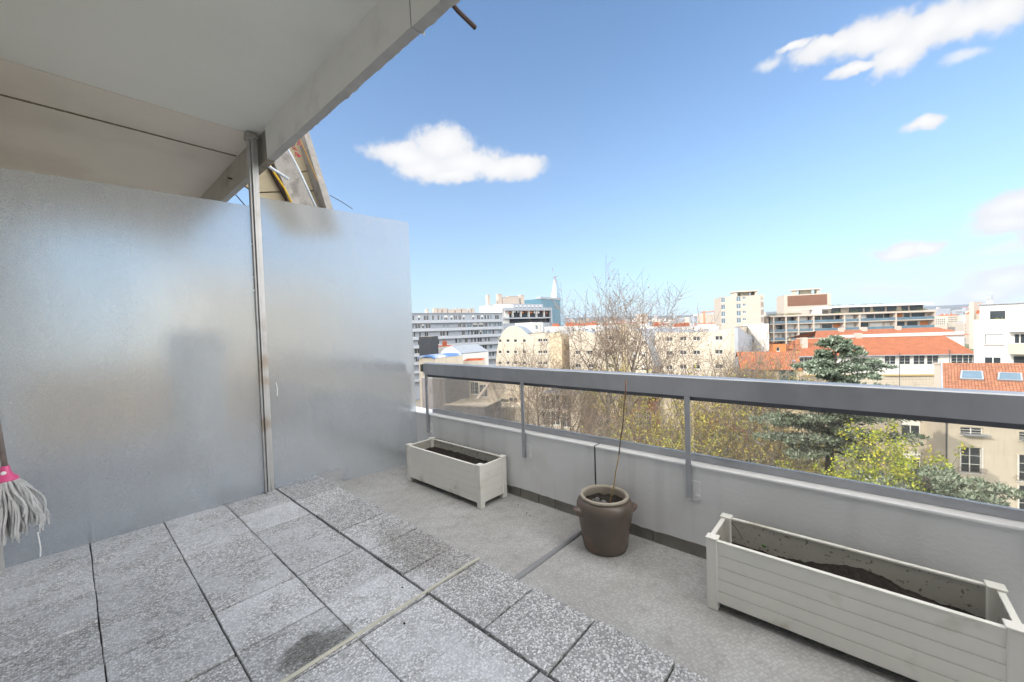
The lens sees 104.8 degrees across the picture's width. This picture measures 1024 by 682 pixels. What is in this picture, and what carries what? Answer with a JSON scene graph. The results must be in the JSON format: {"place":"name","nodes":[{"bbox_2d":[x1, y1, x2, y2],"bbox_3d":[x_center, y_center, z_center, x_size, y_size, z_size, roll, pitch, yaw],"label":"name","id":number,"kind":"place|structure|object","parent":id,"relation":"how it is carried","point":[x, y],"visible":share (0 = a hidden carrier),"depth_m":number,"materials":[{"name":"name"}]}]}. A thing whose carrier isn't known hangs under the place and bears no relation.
{"place":"outdoors","nodes":[
{"label":"outdoors","id":0,"kind":"place"},
{"bbox_2d":[419,336,438,357],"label":"building","id":1,"kind":"structure","parent":0,"point":[428,345],"depth_m":84.09,"materials":[{"name":"stone"}]},
{"bbox_2d":[418,352,462,407],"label":"building","id":2,"kind":"structure","parent":0,"point":[454,358],"depth_m":66.04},
{"bbox_2d":[438,340,453,353],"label":"house","id":3,"kind":"structure","parent":0,"point":[442,346],"depth_m":92.91,"materials":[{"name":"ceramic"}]},
{"bbox_2d":[412,308,503,399],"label":"apartment building","id":4,"kind":"structure","parent":0,"point":[456,327],"depth_m":142.13,"materials":[{"name":"white concrete"}]},
{"bbox_2d":[441,344,488,364],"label":"apartment building","id":5,"kind":"structure","parent":0,"point":[472,351],"depth_m":83.44,"materials":[{"name":"metal"}]},
{"bbox_2d":[463,358,484,364],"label":"house","id":6,"kind":"structure","parent":0,"point":[475,361],"depth_m":72.02,"materials":[{"name":"concrete"}]},
{"bbox_2d":[515,322,542,332],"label":"house","id":7,"kind":"structure","parent":0,"point":[532,327],"depth_m":129.55,"materials":[{"name":"white concrete"}]},
{"bbox_2d":[545,323,571,357],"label":"house","id":8,"kind":"structure","parent":0,"point":[548,329],"depth_m":118.43,"materials":[{"name":"paint"}]},
{"bbox_2d":[569,330,620,421],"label":"apartment building","id":9,"kind":"structure","parent":0,"point":[590,333],"depth_m":93.95,"materials":[{"name":"beige concrete"}]},
{"bbox_2d":[228,0,1023,317],"label":"sky","id":10,"kind":"structure","parent":0,"point":[870,152],"materials":[{"name":"blue"}]},
{"bbox_2d":[619,323,638,423],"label":"apartment building","id":11,"kind":"structure","parent":0,"point":[624,355],"depth_m":90.53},
{"bbox_2d":[628,327,679,425],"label":"apartment building","id":12,"kind":"structure","parent":0,"point":[643,348],"depth_m":87.01,"materials":[{"name":"paint"}]},
{"bbox_2d":[415,340,973,479],"bbox_3d":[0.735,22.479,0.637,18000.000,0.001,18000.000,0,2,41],"label":"ground","id":13,"kind":"structure","parent":0,"point":[417,401],"depth_m":63.62,"materials":[{"name":"plant"}]},
{"bbox_2d":[421,377,432,408],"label":"building","id":14,"kind":"structure","parent":13,"relation":"on","point":[430,391],"depth_m":51.45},
{"bbox_2d":[480,304,513,330],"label":"apartment building","id":15,"kind":"structure","parent":13,"relation":"on","point":[497,308],"depth_m":162.81,"materials":[{"name":"concrete"}]},
{"bbox_2d":[485,294,552,332],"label":"apartment building","id":16,"kind":"structure","parent":13,"relation":"on","point":[520,312],"depth_m":167.18,"materials":[{"name":"white concrete"}]},
{"bbox_2d":[503,384,549,426],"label":"house","id":17,"kind":"structure","parent":13,"relation":"on","point":[512,406],"depth_m":62.53,"materials":[{"name":"beige concrete"}]},
{"bbox_2d":[496,325,562,388],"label":"apartment building","id":18,"kind":"structure","parent":13,"relation":"on","point":[512,337],"depth_m":101.86,"materials":[{"name":"beige concrete"}]},
{"bbox_2d":[524,297,560,325],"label":"office building","id":19,"kind":"structure","parent":13,"relation":"on","point":[547,302],"depth_m":581.47,"materials":[{"name":"teal glass"}]},
{"bbox_2d":[529,332,569,368],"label":"apartment building","id":20,"kind":"structure","parent":13,"relation":"on","point":[561,346],"depth_m":100.15,"materials":[{"name":"beige concrete"}]},
{"bbox_2d":[551,268,564,325],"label":"tower","id":21,"kind":"structure","parent":13,"relation":"on","point":[555,288],"depth_m":1250.38,"materials":[{"name":"white glass"}]},
{"bbox_2d":[493,321,629,430],"bbox_3d":[2.808,9.669,36.271,12.702,23.472,16.093,0,2,41],"label":"plane tree","id":22,"kind":"object","parent":13,"relation":"on","point":[551,397],"visible":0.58,"depth_m":35.88,"materials":[{"name":"brown plant"}]},
{"bbox_2d":[540,388,597,434],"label":"house","id":23,"kind":"structure","parent":13,"relation":"on","point":[555,425],"depth_m":47.47,"materials":[{"name":"brown concrete"}]},
{"bbox_2d":[551,411,559,425],"bbox_3d":[5.221,9.294,47.445,1.230,1.760,0.220,-1,2,25],"label":"window","id":24,"kind":"structure","parent":23,"relation":"in","point":[555,424],"depth_m":47.49,"materials":[{"name":"grey glass"}]},
{"bbox_2d":[562,413,570,427],"bbox_3d":[6.486,9.431,46.853,1.230,1.760,0.220,-1,2,25],"label":"window","id":25,"kind":"structure","parent":23,"relation":"in","point":[563,422],"depth_m":46.98,"materials":[{"name":"grey glass"}]},
{"bbox_2d":[518,361,633,435],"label":"plane tree","id":26,"kind":"object","parent":13,"relation":"on","point":[604,411],"visible":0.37,"depth_m":39.56,"materials":[{"name":"brown plant"}]},
{"bbox_2d":[573,322,609,330],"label":"house","id":27,"kind":"structure","parent":13,"relation":"on","point":[588,325],"depth_m":118.79,"materials":[{"name":"white concrete"}]},
{"bbox_2d":[561,390,653,441],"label":"plane tree","id":28,"kind":"object","parent":13,"relation":"on","point":[591,419],"visible":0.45,"depth_m":33.02,"materials":[{"name":"brown plant"}]},
{"bbox_2d":[576,349,666,439],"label":"autumn tree","id":29,"kind":"object","parent":13,"relation":"on","point":[621,404],"visible":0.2,"depth_m":49.40,"materials":[{"name":"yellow plant"}]},
{"bbox_2d":[526,253,723,437],"bbox_3d":[10.945,6.557,38.184,18.084,29.032,12.292,-2,2,12],"label":"plane tree","id":30,"kind":"object","parent":13,"relation":"on","point":[605,345],"visible":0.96,"depth_m":36.67,"materials":[{"name":"brown plant"}]},
{"bbox_2d":[560,274,709,437],"bbox_3d":[12.427,6.878,42.339,12.819,28.065,9.842,-2,2,-16],"label":"plane tree","id":31,"kind":"object","parent":13,"relation":"on","point":[633,361],"visible":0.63,"depth_m":41.61,"materials":[{"name":"brown plant"}]},
{"bbox_2d":[582,356,700,450],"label":"plane tree","id":32,"kind":"object","parent":13,"relation":"on","point":[628,424],"visible":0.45,"depth_m":29.23,"materials":[{"name":"brown plant"}]},
{"bbox_2d":[583,299,699,415],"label":"plane tree","id":33,"kind":"object","parent":13,"relation":"on","point":[651,364],"visible":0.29,"depth_m":44.30,"materials":[{"name":"brown plant"}]},
{"bbox_2d":[631,397,660,446],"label":"tree","id":34,"kind":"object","parent":13,"relation":"on","point":[652,404],"depth_m":45.15,"materials":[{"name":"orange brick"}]},
{"bbox_2d":[598,364,742,458],"bbox_3d":[11.056,11.410,28.075,9.330,19.889,13.114,-2,2,5],"label":"autumn tree","id":35,"kind":"object","parent":13,"relation":"on","point":[676,415],"visible":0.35,"depth_m":28.47,"materials":[{"name":"brown plant"}]},
{"bbox_2d":[579,416,777,463],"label":"autumn tree","id":36,"kind":"object","parent":13,"relation":"on","point":[683,444],"visible":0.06,"depth_m":25.05,"materials":[{"name":"yellow plant"}]},
{"bbox_2d":[669,322,692,329],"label":"house","id":37,"kind":"structure","parent":13,"relation":"on","point":[682,324],"depth_m":129.88,"materials":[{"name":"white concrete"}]},
{"bbox_2d":[624,319,739,433],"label":"plane tree","id":38,"kind":"object","parent":13,"relation":"on","point":[670,360],"visible":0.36,"depth_m":39.96,"materials":[{"name":"brown plant"}]},
{"bbox_2d":[655,326,746,429],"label":"apartment building","id":39,"kind":"structure","parent":13,"relation":"on","point":[715,335],"depth_m":80.37,"materials":[{"name":"beige concrete"}]},
{"bbox_2d":[697,313,713,325],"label":"apartment building","id":40,"kind":"structure","parent":13,"relation":"on","point":[709,318],"depth_m":420.24,"materials":[{"name":"stone"}]},
{"bbox_2d":[607,362,816,466],"bbox_3d":[15.082,11.392,30.990,11.972,19.497,12.903,-3,2,-33],"label":"autumn tree","id":41,"kind":"object","parent":13,"relation":"on","point":[714,419],"visible":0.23,"depth_m":29.90,"materials":[{"name":"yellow plant"}]},
{"bbox_2d":[666,327,770,430],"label":"plane tree","id":42,"kind":"object","parent":13,"relation":"on","point":[722,373],"visible":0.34,"depth_m":41.66,"materials":[{"name":"brown plant"}]},
{"bbox_2d":[694,412,747,458],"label":"tree","id":43,"kind":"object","parent":13,"relation":"on","point":[721,434],"depth_m":36.56,"materials":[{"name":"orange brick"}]},
{"bbox_2d":[734,327,754,424],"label":"apartment building","id":44,"kind":"structure","parent":13,"relation":"on","point":[739,333],"depth_m":76.64,"materials":[{"name":"white concrete"}]},
{"bbox_2d":[686,327,805,436],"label":"plane tree","id":45,"kind":"object","parent":13,"relation":"on","point":[748,406],"visible":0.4,"depth_m":40.93,"materials":[{"name":"brown plant"}]},
{"bbox_2d":[672,374,835,474],"bbox_3d":[18.222,11.535,29.860,11.048,19.070,12.595,0,2,41],"label":"autumn tree","id":46,"kind":"object","parent":13,"relation":"on","point":[747,435],"visible":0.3,"depth_m":27.68,"materials":[{"name":"brown plant"}]},
{"bbox_2d":[743,323,768,429],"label":"apartment building","id":47,"kind":"structure","parent":13,"relation":"on","point":[761,329],"depth_m":80.41,"materials":[{"name":"concrete"}]},
{"bbox_2d":[699,332,828,445],"bbox_3d":[28.451,9.579,45.976,15.545,21.398,11.946,0,2,41],"label":"autumn tree","id":48,"kind":"object","parent":13,"relation":"on","point":[779,375],"visible":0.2,"depth_m":44.67,"materials":[{"name":"brown plant"}]},
{"bbox_2d":[691,406,846,472],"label":"autumn tree","id":49,"kind":"object","parent":13,"relation":"on","point":[765,452],"visible":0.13,"depth_m":27.01,"materials":[{"name":"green plant"}]},
{"bbox_2d":[734,351,803,449],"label":"school building","id":50,"kind":"structure","parent":13,"relation":"on","point":[784,365],"depth_m":68.71,"materials":[{"name":"orange tile"}]},
{"bbox_2d":[675,425,868,474],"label":"undergrowth","id":51,"kind":"object","parent":13,"relation":"on","point":[824,456],"visible":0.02,"depth_m":60.11,"materials":[{"name":"plant"}]},
{"bbox_2d":[769,342,785,350],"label":"school building","id":52,"kind":"structure","parent":13,"relation":"on","point":[778,346],"depth_m":79.60,"materials":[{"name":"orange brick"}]},
{"bbox_2d":[748,334,931,475],"bbox_3d":[20.261,10.345,24.508,8.810,21.562,7.757,0,2,41],"label":"cedar tree","id":53,"kind":"object","parent":13,"relation":"on","point":[826,367],"visible":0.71,"depth_m":23.52,"materials":[{"name":"green plant"}]},
{"bbox_2d":[775,418,972,492],"bbox_3d":[18.676,12.355,20.199,9.190,17.949,9.576,-3,2,-29],"label":"leafy shrub","id":54,"kind":"object","parent":13,"relation":"on","point":[899,471],"visible":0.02,"depth_m":19.74,"materials":[{"name":"green plant"}]},
{"bbox_2d":[822,438,934,486],"bbox_3d":[21.583,13.282,21.440,7.804,15.837,10.614,-2,2,-6],"label":"leafy shrub","id":55,"kind":"object","parent":13,"relation":"on","point":[888,458],"visible":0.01,"depth_m":21.74,"materials":[{"name":"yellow plant"}]},
{"bbox_2d":[786,333,973,434],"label":"school building","id":56,"kind":"structure","parent":13,"relation":"on","point":[920,355],"depth_m":72.96,"materials":[{"name":"orange tile"}]},
{"bbox_2d":[885,356,896,364],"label":"window","id":57,"kind":"structure","parent":56,"relation":"in","point":[890,360],"depth_m":72.84,"materials":[{"name":"white glass"}]},
{"bbox_2d":[900,356,910,364],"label":"window","id":58,"kind":"structure","parent":56,"relation":"in","point":[904,360],"depth_m":72.35,"materials":[{"name":"white glass"}]},
{"bbox_2d":[914,356,925,364],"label":"window","id":59,"kind":"structure","parent":56,"relation":"in","point":[918,360],"depth_m":71.86,"materials":[{"name":"white glass"}]},
{"bbox_2d":[927,355,937,364],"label":"window","id":60,"kind":"structure","parent":56,"relation":"in","point":[931,359],"depth_m":71.43,"materials":[{"name":"white glass"}]},
{"bbox_2d":[951,355,962,362],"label":"window","id":61,"kind":"structure","parent":56,"relation":"in","point":[954,358],"depth_m":70.64,"materials":[{"name":"white glass"}]},
{"bbox_2d":[963,355,973,362],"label":"window","id":62,"kind":"structure","parent":56,"relation":"in","point":[966,358],"depth_m":70.28,"materials":[{"name":"white glass"}]},
{"bbox_2d":[869,419,925,476],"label":"house","id":63,"kind":"structure","parent":13,"relation":"on","point":[917,426],"depth_m":32.90,"materials":[{"name":"paint"}]},
{"bbox_2d":[900,419,919,434],"bbox_3d":[33.185,7.142,32.811,1.280,1.660,0.220,-1,2,28],"label":"window","id":64,"kind":"structure","parent":63,"relation":"in","point":[913,426],"depth_m":32.85,"materials":[{"name":"white glass"}]},
{"bbox_2d":[900,450,919,467],"bbox_3d":[33.268,9.915,32.894,1.280,1.660,0.220,-1,2,28],"label":"window","id":65,"kind":"structure","parent":63,"relation":"in","point":[911,453],"depth_m":32.84,"materials":[{"name":"white glass"}]},
{"bbox_2d":[851,462,1023,506],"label":"leafy shrub","id":66,"kind":"object","parent":13,"relation":"on","point":[947,481],"visible":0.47,"depth_m":16.80,"materials":[{"name":"green plant"}]},
{"bbox_2d":[932,362,944,387],"bbox_3d":[64.603,10.998,58.938,1.555,15.466,1.750,-2,2,0],"label":"chimney stack","id":67,"kind":"object","parent":13,"relation":"on","point":[937,375],"visible":0.24,"depth_m":59.11,"materials":[{"name":"stone"}]},
{"bbox_2d":[927,308,949,315],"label":"apartment building","id":68,"kind":"structure","parent":13,"relation":"on","point":[943,311],"depth_m":600.12,"materials":[{"name":"concrete"}]},
{"bbox_2d":[936,317,946,326],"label":"house","id":69,"kind":"structure","parent":13,"relation":"on","point":[941,321],"depth_m":543.05,"materials":[{"name":"stone"}]},
{"bbox_2d":[955,321,964,337],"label":"house","id":70,"kind":"structure","parent":13,"relation":"on","point":[959,325],"depth_m":376.69,"materials":[{"name":"stone"}]},
{"bbox_2d":[926,362,1023,508],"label":"house","id":71,"kind":"structure","parent":13,"relation":"on","point":[993,454],"depth_m":29.76,"materials":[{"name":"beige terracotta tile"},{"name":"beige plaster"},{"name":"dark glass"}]},
{"bbox_2d":[959,447,982,474],"bbox_3d":[34.411,8.959,29.606,1.330,2.010,0.220,-1,2,22],"label":"window","id":72,"kind":"structure","parent":71,"relation":"in","point":[972,460],"depth_m":29.63,"materials":[{"name":"grey glass"}]},
{"bbox_2d":[960,427,983,436],"bbox_3d":[34.394,6.797,29.522,1.330,0.680,0.220,-1,2,22],"label":"window","id":73,"kind":"structure","parent":71,"relation":"in","point":[969,430],"depth_m":29.57,"materials":[{"name":"white glass"}]},
{"bbox_2d":[1016,454,1023,482],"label":"window","id":74,"kind":"structure","parent":71,"relation":"in","point":[1021,457],"depth_m":28.63,"materials":[{"name":"grey glass"}]},
{"bbox_2d":[1019,485,1023,508],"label":"window","id":75,"kind":"structure","parent":71,"relation":"in","point":[1021,501],"depth_m":28.69,"materials":[{"name":"grey glass"}]},
{"bbox_2d":[969,302,981,348],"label":"tower block","id":76,"kind":"structure","parent":13,"relation":"on","point":[974,307],"depth_m":259.41,"materials":[{"name":"paint"}]},
{"bbox_2d":[974,295,1023,362],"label":"apartment building","id":77,"kind":"structure","parent":13,"relation":"on","point":[998,332],"depth_m":53.56,"materials":[{"name":"white concrete"}]},
{"bbox_2d":[982,335,1005,344],"bbox_3d":[65.538,-0.184,53.626,0.047,1.350,2.100,-3,2,-33],"label":"window","id":78,"kind":"structure","parent":77,"relation":"in","point":[990,339],"depth_m":53.55,"materials":[{"name":"white glass"}]},
{"bbox_2d":[990,311,1004,318],"bbox_3d":[67.487,-3.508,54.779,0.080,1.364,1.337,-3,2,-33],"label":"penthouse window","id":79,"kind":"structure","parent":77,"relation":"in","point":[993,314],"depth_m":54.76,"materials":[{"name":"grey glass"}]},
{"bbox_2d":[1015,334,1023,342],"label":"balcony door","id":80,"kind":"structure","parent":77,"relation":"in","point":[1016,335],"depth_m":51.79,"materials":[{"name":"grey glass"}]},
{"bbox_2d":[694,323,718,329],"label":"house","id":81,"kind":"structure","parent":0,"point":[704,326],"depth_m":128.39,"materials":[{"name":"white concrete"}]},
{"bbox_2d":[714,290,763,329],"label":"tower block","id":82,"kind":"structure","parent":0,"point":[739,308],"depth_m":148.67,"materials":[{"name":"stone"}]},
{"bbox_2d":[565,304,968,339],"bbox_3d":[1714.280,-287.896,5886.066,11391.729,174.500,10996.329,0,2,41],"label":"hills","id":83,"kind":"structure","parent":0,"point":[955,307],"depth_m":4342.49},
{"bbox_2d":[936,313,958,326],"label":"house","id":84,"kind":"structure","parent":83,"relation":"on","point":[952,320],"depth_m":554.28,"materials":[{"name":"paint"}]},
{"bbox_2d":[951,309,962,313],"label":"house","id":85,"kind":"structure","parent":83,"relation":"on","point":[958,311],"depth_m":1259.95,"materials":[{"name":"metal"}]},
{"bbox_2d":[965,310,979,343],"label":"house","id":86,"kind":"structure","parent":83,"relation":"on","point":[967,325],"depth_m":264.49,"materials":[{"name":"stone"}]},
{"bbox_2d":[776,288,830,314],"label":"apartment building","id":87,"kind":"structure","parent":0,"point":[802,299],"depth_m":180.15,"materials":[{"name":"stone"}]},
{"bbox_2d":[764,302,936,343],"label":"apartment building","id":88,"kind":"structure","parent":0,"point":[783,328],"depth_m":152.27,"materials":[{"name":"concrete"}]},
{"bbox_2d":[849,307,862,312],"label":"penthouse window","id":89,"kind":"structure","parent":88,"relation":"in","point":[860,309],"depth_m":154.39,"materials":[{"name":"grey glass"}]},
{"bbox_2d":[873,306,884,311],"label":"penthouse window","id":90,"kind":"structure","parent":88,"relation":"in","point":[875,309],"depth_m":153.68,"materials":[{"name":"grey glass"}]},
{"bbox_2d":[910,305,922,309],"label":"penthouse window","id":91,"kind":"structure","parent":88,"relation":"in","point":[916,307],"depth_m":152.41,"materials":[{"name":"grey glass"}]},
{"bbox_2d":[912,313,924,316],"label":"window","id":92,"kind":"structure","parent":88,"relation":"in","point":[913,314],"depth_m":150.41,"materials":[{"name":"grey glass"}]},
{"bbox_2d":[789,325,969,345],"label":"school building","id":93,"kind":"structure","parent":0,"point":[955,336],"depth_m":93.69,"materials":[{"name":"orange tile"}]},
{"bbox_3d":[-4.278,8.902,-1.900,64.000,27.600,14.735,0,2,41],"label":"apartment building","id":94,"kind":"object","parent":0,"visible":0},
{"bbox_2d":[0,0,476,201],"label":"overhang","id":95,"kind":"object","parent":94,"relation":"attached to","point":[179,97],"visible":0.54,"depth_m":2.76,"materials":[{"name":"paint"}]},
{"bbox_2d":[245,132,332,209],"bbox_3d":[-2.743,-2.042,4.859,0.320,1.458,1.128,0,2,41],"label":"canopy","id":96,"kind":"object","parent":95,"relation":"attached to","point":[270,186],"visible":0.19,"depth_m":4.87,"materials":[{"name":"concrete"}]},
{"bbox_2d":[268,166,288,179],"bbox_3d":[-2.654,-1.911,4.452,0.033,0.115,0.267,-1,2,30],"label":"tube","id":97,"kind":"object","parent":96,"relation":"attached to","point":[278,172],"visible":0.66,"depth_m":4.46,"materials":[{"name":"plastic"}]},
{"bbox_2d":[270,165,291,202],"bbox_3d":[-2.731,-1.840,4.653,0.035,0.507,0.301,-1,2,37],"label":"hose","id":98,"kind":"object","parent":96,"relation":"hanging from","point":[280,182],"visible":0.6,"depth_m":4.67,"materials":[{"name":"plastic"}]},
{"bbox_2d":[287,149,316,206],"bbox_3d":[-2.541,-1.936,4.814,0.027,0.754,0.374,0,2,41],"label":"conduit","id":99,"kind":"object","parent":96,"relation":"attached to","point":[301,175],"visible":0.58,"depth_m":4.79,"materials":[{"name":"plastic"}]},
{"bbox_2d":[300,139,317,179],"bbox_3d":[-2.502,-2.259,4.815,0.018,0.529,0.230,0,2,41],"label":"rope","id":100,"kind":"object","parent":96,"relation":"hanging from","point":[308,159],"visible":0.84,"depth_m":4.83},
{"bbox_2d":[316,464,917,681],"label":"terrace floor","id":101,"kind":"structure","parent":94,"relation":"on","point":[652,594],"depth_m":2.31,"materials":[{"name":"grey concrete"}]},
{"bbox_2d":[0,131,416,571],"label":"privacy screen","id":102,"kind":"object","parent":101,"relation":"on","point":[164,357],"visible":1,"depth_m":3.24,"materials":[{"name":"grey glass"}]},
{"bbox_2d":[0,421,49,545],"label":"mop","id":103,"kind":"object","parent":102,"relation":"hanging from","point":[23,505],"visible":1,"depth_m":2.40,"materials":[{"name":"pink fabric"}]},
{"bbox_2d":[0,474,711,681],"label":"paving","id":104,"kind":"structure","parent":101,"relation":"on","point":[312,587],"depth_m":2.07,"materials":[{"name":"grey stone"}]},
{"bbox_2d":[279,557,479,681],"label":"joint strip","id":105,"kind":"object","parent":104,"relation":"on","point":[311,663],"visible":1,"depth_m":1.94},
{"bbox_2d":[406,437,506,508],"bbox_3d":[-0.560,1.225,3.782,1.086,0.374,0.336,0,2,41],"label":"planter","id":106,"kind":"object","parent":101,"relation":"on","point":[479,477],"visible":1,"depth_m":3.61,"materials":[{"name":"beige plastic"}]},
{"bbox_2d":[514,529,581,579],"bbox_3d":[0.321,1.404,2.685,0.034,0.020,0.946,0,2,43],"label":"floor seam","id":107,"kind":"object","parent":101,"relation":"on","point":[534,565],"visible":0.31,"depth_m":2.57,"materials":[{"name":"concrete"}]},
{"bbox_2d":[573,484,636,556],"bbox_3d":[0.635,1.222,2.700,0.377,0.363,0.378,0,2,41],"label":"stoneware pot","id":108,"kind":"object","parent":101,"relation":"on","point":[605,525],"visible":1,"depth_m":2.57,"materials":[{"name":"ceramic"}]},
{"bbox_2d":[609,380,626,502],"bbox_3d":[0.701,0.693,2.622,0.152,0.883,0.010,-1,2,40],"label":"cane","id":109,"kind":"object","parent":108,"relation":"in","point":[620,441],"visible":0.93,"depth_m":2.60,"materials":[{"name":"brown wood"}]},
{"bbox_2d":[705,512,1023,681],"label":"planter","id":110,"kind":"object","parent":101,"relation":"on","point":[918,623],"visible":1,"depth_m":1.73,"materials":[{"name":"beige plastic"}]},
{"bbox_2d":[416,407,1023,623],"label":"parapet wall","id":111,"kind":"structure","parent":94,"relation":"attached to","point":[560,473],"depth_m":2.37,"materials":[{"name":"grey paint"}]},
{"bbox_2d":[420,362,1023,521],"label":"railing","id":112,"kind":"object","parent":111,"relation":"on","point":[471,392],"visible":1,"depth_m":2.34,"materials":[{"name":"metal"}]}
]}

